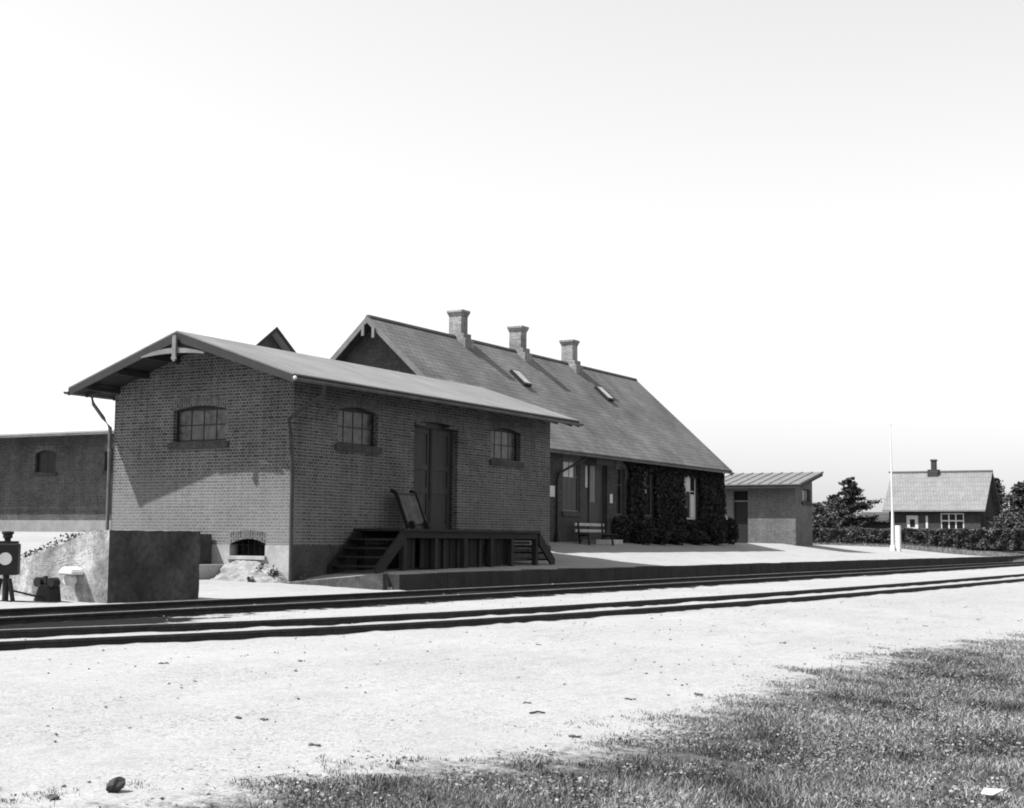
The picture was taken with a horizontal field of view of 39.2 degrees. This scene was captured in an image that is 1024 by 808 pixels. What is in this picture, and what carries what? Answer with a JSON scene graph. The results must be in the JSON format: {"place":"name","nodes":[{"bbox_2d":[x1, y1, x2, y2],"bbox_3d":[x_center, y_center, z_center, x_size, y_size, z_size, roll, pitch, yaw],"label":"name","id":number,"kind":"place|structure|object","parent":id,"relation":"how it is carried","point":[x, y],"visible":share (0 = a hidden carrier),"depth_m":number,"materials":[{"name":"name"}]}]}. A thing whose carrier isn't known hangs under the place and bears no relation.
{"place":"outdoors","nodes":[
{"label":"outdoors","id":0,"kind":"place"},
{"bbox_2d":[0,531,1023,807],"bbox_3d":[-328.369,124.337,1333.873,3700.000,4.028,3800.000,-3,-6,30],"label":"ground","id":1,"kind":"structure","parent":0,"point":[166,741],"depth_m":12.12,"materials":[{"name":"white sand"}]},
{"bbox_2d":[0,531,41,601],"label":"point indicator","id":2,"kind":"object","parent":1,"relation":"on","point":[10,553],"visible":0.94,"depth_m":22.90,"materials":[{"name":"black metal"}]},
{"bbox_2d":[33,576,60,601],"bbox_3d":[-7.521,3.014,23.296,0.470,0.465,0.295,-3,-6,30],"label":"point lever","id":3,"kind":"object","parent":1,"relation":"on","point":[48,589],"visible":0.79,"depth_m":23.19,"materials":[{"name":"black metal"}]},
{"bbox_2d":[0,530,199,602],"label":"loading ramp","id":4,"kind":"structure","parent":1,"relation":"on","point":[120,566],"depth_m":23.91,"materials":[{"name":"concrete"}]},
{"bbox_2d":[20,529,97,559],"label":"ramp weeds","id":5,"kind":"object","parent":4,"relation":"on","point":[53,545],"visible":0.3,"depth_m":24.19,"materials":[{"name":"grey plant"}]},
{"bbox_2d":[59,567,83,585],"bbox_3d":[-7.199,2.813,23.483,0.312,0.311,0.270,-3,-6,30],"label":"hooded lamp","id":6,"kind":"object","parent":4,"relation":"attached to","point":[70,577],"visible":1,"depth_m":23.43,"materials":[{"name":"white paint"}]},
{"bbox_2d":[106,776,125,792],"bbox_3d":[-1.969,1.892,7.148,0.076,0.076,0.111,-3,-6,30],"label":"rock","id":7,"kind":"object","parent":1,"relation":"on","point":[116,785],"visible":1,"depth_m":7.12,"materials":[{"name":"grey stone"}]},
{"bbox_2d":[0,327,295,531],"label":"warehouse","id":8,"kind":"structure","parent":1,"relation":"on","point":[53,454],"depth_m":64.14,"materials":[{"name":"brick"}]},
{"bbox_2d":[32,445,56,475],"bbox_3d":[-20.635,2.508,63.771,1.500,1.354,0.270,-3,-6,30],"label":"window","id":9,"kind":"structure","parent":8,"relation":"in","point":[46,454],"depth_m":63.81,"materials":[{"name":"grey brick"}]},
{"bbox_2d":[101,443,113,474],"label":"window","id":10,"kind":"structure","parent":8,"relation":"in","point":[106,446],"depth_m":61.88,"materials":[{"name":"black metal"}]},
{"bbox_2d":[199,534,211,563],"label":"concrete block","id":11,"kind":"structure","parent":1,"relation":"on","point":[205,547],"depth_m":32.99,"materials":[{"name":"grey concrete"}]},
{"bbox_2d":[199,564,224,578],"bbox_3d":[-7.112,3.890,32.291,0.450,0.572,1.600,-3,-6,30],"label":"stone step","id":12,"kind":"object","parent":1,"relation":"on","point":[207,571],"visible":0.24,"depth_m":32.35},
{"bbox_2d":[205,559,287,582],"bbox_3d":[-6.059,3.761,32.116,2.100,0.585,1.000,-3,-6,30],"label":"rubble heap","id":13,"kind":"object","parent":1,"relation":"on","point":[241,570],"visible":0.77,"depth_m":32.15,"materials":[{"name":"white stone"}]},
{"bbox_2d":[247,576,254,581],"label":"weed","id":14,"kind":"object","parent":1,"relation":"on","point":[250,580],"visible":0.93,"depth_m":31.46,"materials":[{"name":"grey plant"}]},
{"bbox_2d":[255,562,264,571],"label":"weed","id":15,"kind":"object","parent":1,"relation":"on","point":[261,564],"visible":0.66,"depth_m":32.13,"materials":[{"name":"grey plant"}]},
{"bbox_2d":[268,565,281,577],"bbox_3d":[-5.283,3.785,32.036,0.322,0.432,0.383,1,-5,-10],"label":"weed","id":16,"kind":"object","parent":1,"relation":"on","point":[274,572],"visible":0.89,"depth_m":31.94,"materials":[{"name":"grey plant"}]},
{"bbox_2d":[298,574,306,580],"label":"weed","id":17,"kind":"object","parent":1,"relation":"on","point":[303,577],"visible":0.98,"depth_m":32.09,"materials":[{"name":"black plant"}]},
{"bbox_2d":[63,331,583,581],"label":"goods shed","id":18,"kind":"structure","parent":1,"relation":"on","point":[291,466],"depth_m":34.22,"materials":[{"name":"brick"}]},
{"bbox_2d":[167,396,228,448],"bbox_3d":[-7.298,0.440,33.800,1.840,1.220,0.270,-3,-6,30],"label":"window","id":19,"kind":"structure","parent":18,"relation":"in","point":[203,418],"depth_m":33.85,"materials":[{"name":"grey glass"}]},
{"bbox_2d":[226,530,265,559],"bbox_3d":[-5.942,3.211,32.810,1.120,0.662,0.420,-3,-6,30],"label":"cellar window","id":20,"kind":"structure","parent":18,"relation":"in","point":[252,543],"depth_m":32.87,"materials":[{"name":"black metal"}]},
{"bbox_2d":[334,398,381,453],"bbox_3d":[-3.745,0.521,34.540,0.270,1.280,1.850,-3,-6,30],"label":"window","id":21,"kind":"structure","parent":18,"relation":"in","point":[355,416],"depth_m":34.61,"materials":[{"name":"grey glass"}]},
{"bbox_2d":[413,413,457,529],"bbox_3d":[-2.072,1.772,37.478,0.290,3.010,2.100,-3,-6,30],"label":"door","id":22,"kind":"structure","parent":18,"relation":"in","point":[433,433],"depth_m":37.72,"materials":[{"name":"paint"}]},
{"bbox_2d":[489,420,523,467],"bbox_3d":[-0.221,1.119,40.675,0.270,1.280,1.850,-3,-6,30],"label":"window","id":23,"kind":"structure","parent":18,"relation":"in","point":[503,433],"depth_m":40.76,"materials":[{"name":"grey glass"}]},
{"bbox_2d":[286,573,387,589],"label":"platform bank","id":24,"kind":"structure","parent":1,"relation":"on","point":[375,582],"depth_m":30.50,"materials":[{"name":"grey concrete"}]},
{"bbox_2d":[327,528,554,574],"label":"loading deck","id":25,"kind":"structure","parent":1,"relation":"on","point":[442,549],"depth_m":35.24,"materials":[{"name":"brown wood"}]},
{"bbox_2d":[390,488,429,528],"bbox_3d":[-2.285,2.620,35.848,0.671,0.987,1.798,-3,-6,30],"label":"hand truck","id":26,"kind":"object","parent":25,"relation":"on","point":[411,510],"visible":0.98,"depth_m":35.47,"materials":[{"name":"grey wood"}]},
{"bbox_2d":[46,625,946,799],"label":"dark clods","id":27,"kind":"object","parent":1,"relation":"on","point":[52,797],"visible":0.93,"depth_m":9.56,"materials":[{"name":"soil"}]},
{"bbox_2d":[4,584,1008,807],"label":"pale pebbles","id":28,"kind":"object","parent":1,"relation":"on","point":[206,793],"visible":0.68,"depth_m":13.13,"materials":[{"name":"grey stone"}]},
{"bbox_2d":[0,630,1023,807],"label":"grass","id":29,"kind":"structure","parent":1,"relation":"on","point":[768,780],"depth_m":9.38,"materials":[{"name":"plant"}]},
{"bbox_2d":[0,574,1023,650],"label":"railway track","id":30,"kind":"structure","parent":1,"relation":"on","point":[326,622],"depth_m":18.03,"materials":[{"name":"metal"}]},
{"bbox_2d":[0,561,1023,624],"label":"railway track","id":31,"kind":"structure","parent":1,"relation":"on","point":[124,614],"depth_m":24.83,"materials":[{"name":"metal"}]},
{"bbox_2d":[330,309,733,543],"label":"station building","id":32,"kind":"structure","parent":1,"relation":"on","point":[622,418],"depth_m":53.59,"materials":[{"name":"brick"}]},
{"bbox_2d":[561,454,582,516],"bbox_3d":[2.057,2.883,51.201,0.270,2.220,1.500,-3,-6,30],"label":"window","id":33,"kind":"structure","parent":32,"relation":"in","point":[570,476],"depth_m":51.24,"materials":[{"name":"paint"}]},
{"bbox_2d":[585,462,604,539],"bbox_3d":[2.971,3.600,52.919,0.100,2.890,1.800,-3,-6,30],"label":"door","id":34,"kind":"structure","parent":32,"relation":"in","point":[595,474],"depth_m":53.07,"materials":[{"name":"paint"}]},
{"bbox_2d":[615,461,624,518],"bbox_3d":[4.067,3.274,54.695,0.270,2.230,1.000,-3,-6,30],"label":"window","id":35,"kind":"structure","parent":32,"relation":"in","point":[620,465],"depth_m":54.89,"materials":[{"name":"paint"}]},
{"bbox_2d":[643,471,650,516],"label":"window","id":36,"kind":"structure","parent":32,"relation":"in","point":[648,476],"depth_m":57.02,"materials":[{"name":"paint"}]},
{"bbox_2d":[610,461,726,543],"bbox_3d":[6.027,4.146,58.975,1.894,3.247,11.298,-3,-6,30],"label":"ivy","id":37,"kind":"object","parent":32,"relation":"attached to","point":[668,482],"visible":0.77,"depth_m":58.16,"materials":[{"name":"black plant"}]},
{"bbox_2d":[684,476,694,520],"bbox_3d":[7.410,3.981,60.402,0.170,2.050,1.800,-3,-6,30],"label":"window","id":38,"kind":"structure","parent":32,"relation":"in","point":[689,483],"depth_m":60.67,"materials":[{"name":"white paint"}]},
{"bbox_2d":[574,521,616,545],"bbox_3d":[2.989,4.639,51.417,0.522,0.857,2.400,-3,-6,30],"label":"bench","id":39,"kind":"object","parent":1,"relation":"on","point":[578,529],"visible":0.94,"depth_m":51.33,"materials":[{"name":"grey wood"}]},
{"bbox_2d":[630,520,657,544],"bbox_3d":[4.990,4.923,54.994,1.124,1.003,1.243,-3,-6,30],"label":"shrub","id":40,"kind":"object","parent":1,"relation":"on","point":[643,533],"visible":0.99,"depth_m":54.78,"materials":[{"name":"black plant"}]},
{"bbox_2d":[651,528,671,544],"bbox_3d":[5.722,5.184,56.273,1.059,0.736,1.092,0,-5,4],"label":"shrub","id":41,"kind":"object","parent":1,"relation":"on","point":[663,537],"visible":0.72,"depth_m":55.94,"materials":[{"name":"black plant"}]},
{"bbox_2d":[666,525,691,544],"bbox_3d":[6.611,5.257,57.611,1.181,0.872,1.331,1,-5,-4],"label":"shrub","id":42,"kind":"object","parent":1,"relation":"on","point":[679,536],"visible":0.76,"depth_m":57.37,"materials":[{"name":"black plant"}]},
{"bbox_2d":[686,529,710,544],"bbox_3d":[7.644,5.527,59.444,1.142,0.698,1.332,-3,-6,30],"label":"shrub","id":43,"kind":"object","parent":1,"relation":"on","point":[700,537],"visible":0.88,"depth_m":59.15,"materials":[{"name":"black plant"}]},
{"bbox_2d":[388,556,1023,589],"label":"platform edge","id":44,"kind":"object","parent":1,"relation":"on","point":[437,580],"visible":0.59,"depth_m":40.01,"materials":[{"name":"concrete"}]},
{"bbox_2d":[704,522,730,544],"bbox_3d":[8.677,5.525,61.174,1.118,1.055,1.589,-3,-6,30],"label":"shrub","id":45,"kind":"object","parent":1,"relation":"on","point":[718,535],"visible":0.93,"depth_m":60.93,"materials":[{"name":"black plant"}]},
{"bbox_2d":[724,517,739,544],"bbox_3d":[9.568,5.587,63.212,0.906,1.264,0.771,-3,-6,30],"label":"shrub","id":46,"kind":"object","parent":1,"relation":"on","point":[733,529],"visible":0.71,"depth_m":63.07,"materials":[{"name":"black plant"}]},
{"bbox_2d":[724,471,823,545],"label":"outbuilding","id":47,"kind":"structure","parent":1,"relation":"on","point":[771,507],"depth_m":71.16,"materials":[{"name":"grey brick"}]},
{"bbox_2d":[734,491,747,542],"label":"door","id":48,"kind":"structure","parent":47,"relation":"in","point":[740,497],"depth_m":71.71,"materials":[{"name":"grey wood"}]},
{"bbox_2d":[802,489,812,504],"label":"window","id":49,"kind":"structure","parent":47,"relation":"in","point":[804,491],"depth_m":72.03,"materials":[{"name":"grey glass"}]},
{"bbox_2d":[812,502,844,528],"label":"bushy tree","id":50,"kind":"object","parent":1,"relation":"on","point":[820,514],"visible":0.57,"depth_m":100.66,"materials":[{"name":"grey plant"}]},
{"bbox_2d":[821,494,847,525],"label":"pine tree","id":51,"kind":"object","parent":1,"relation":"on","point":[830,498],"visible":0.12,"depth_m":105.88,"materials":[{"name":"plant"}]},
{"bbox_2d":[824,477,886,528],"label":"pine tree","id":52,"kind":"object","parent":1,"relation":"on","point":[851,491],"visible":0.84,"depth_m":102.08,"materials":[{"name":"black plant"}]},
{"bbox_2d":[890,424,900,551],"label":"flagpole","id":53,"kind":"object","parent":1,"relation":"on","point":[895,545],"visible":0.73,"depth_m":80.03,"materials":[{"name":"white paint"}]},
{"bbox_2d":[813,527,1023,550],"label":"hedge","id":54,"kind":"object","parent":1,"relation":"on","point":[1000,539],"visible":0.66,"depth_m":93.33,"materials":[{"name":"black plant"}]},
{"bbox_2d":[854,459,1000,529],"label":"cottage","id":55,"kind":"structure","parent":1,"relation":"on","point":[934,497],"depth_m":104.48,"materials":[{"name":"brick"}]},
{"bbox_2d":[906,515,917,528],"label":"door","id":56,"kind":"structure","parent":55,"relation":"in","point":[912,520],"depth_m":104.39,"materials":[{"name":"white paint"}]},
{"bbox_2d":[941,513,963,528],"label":"window","id":57,"kind":"structure","parent":55,"relation":"in","point":[948,520],"depth_m":103.00,"materials":[{"name":"white paint"}]},
{"bbox_2d":[981,788,1003,794],"bbox_3d":[2.801,2.252,8.378,0.120,0.019,0.220,-3,-6,30],"label":"paper scrap","id":58,"kind":"object","parent":1,"relation":"on","point":[989,791],"visible":1,"depth_m":8.36,"materials":[{"name":"white paper"}]},
{"bbox_2d":[994,477,1009,515],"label":"fir tree","id":59,"kind":"object","parent":1,"relation":"on","point":[998,483],"visible":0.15,"depth_m":120.93,"materials":[{"name":"plant"}]},
{"bbox_2d":[983,480,1023,529],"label":"fir tree","id":60,"kind":"object","parent":1,"relation":"on","point":[1016,501],"visible":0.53,"depth_m":100.86,"materials":[{"name":"plant"}]},
{"bbox_2d":[990,511,1023,529],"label":"shrub","id":61,"kind":"object","parent":1,"relation":"on","point":[1013,519],"visible":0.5,"depth_m":92.46,"materials":[{"name":"grey plant"}]},
{"bbox_2d":[0,0,1023,521],"label":"sky","id":62,"kind":"structure","parent":0,"point":[797,226],"materials":[{"name":"white"}]},
{"bbox_2d":[45,587,1018,803],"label":"gravel stones","id":63,"kind":"object","parent":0,"point":[480,635],"visible":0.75,"depth_m":14.38,"materials":[{"name":"grey stone"}]},
{"bbox_2d":[813,542,1023,561],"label":"verge grass","id":64,"kind":"structure","parent":0,"point":[939,549],"depth_m":89.10,"materials":[{"name":"plant"}]}
]}

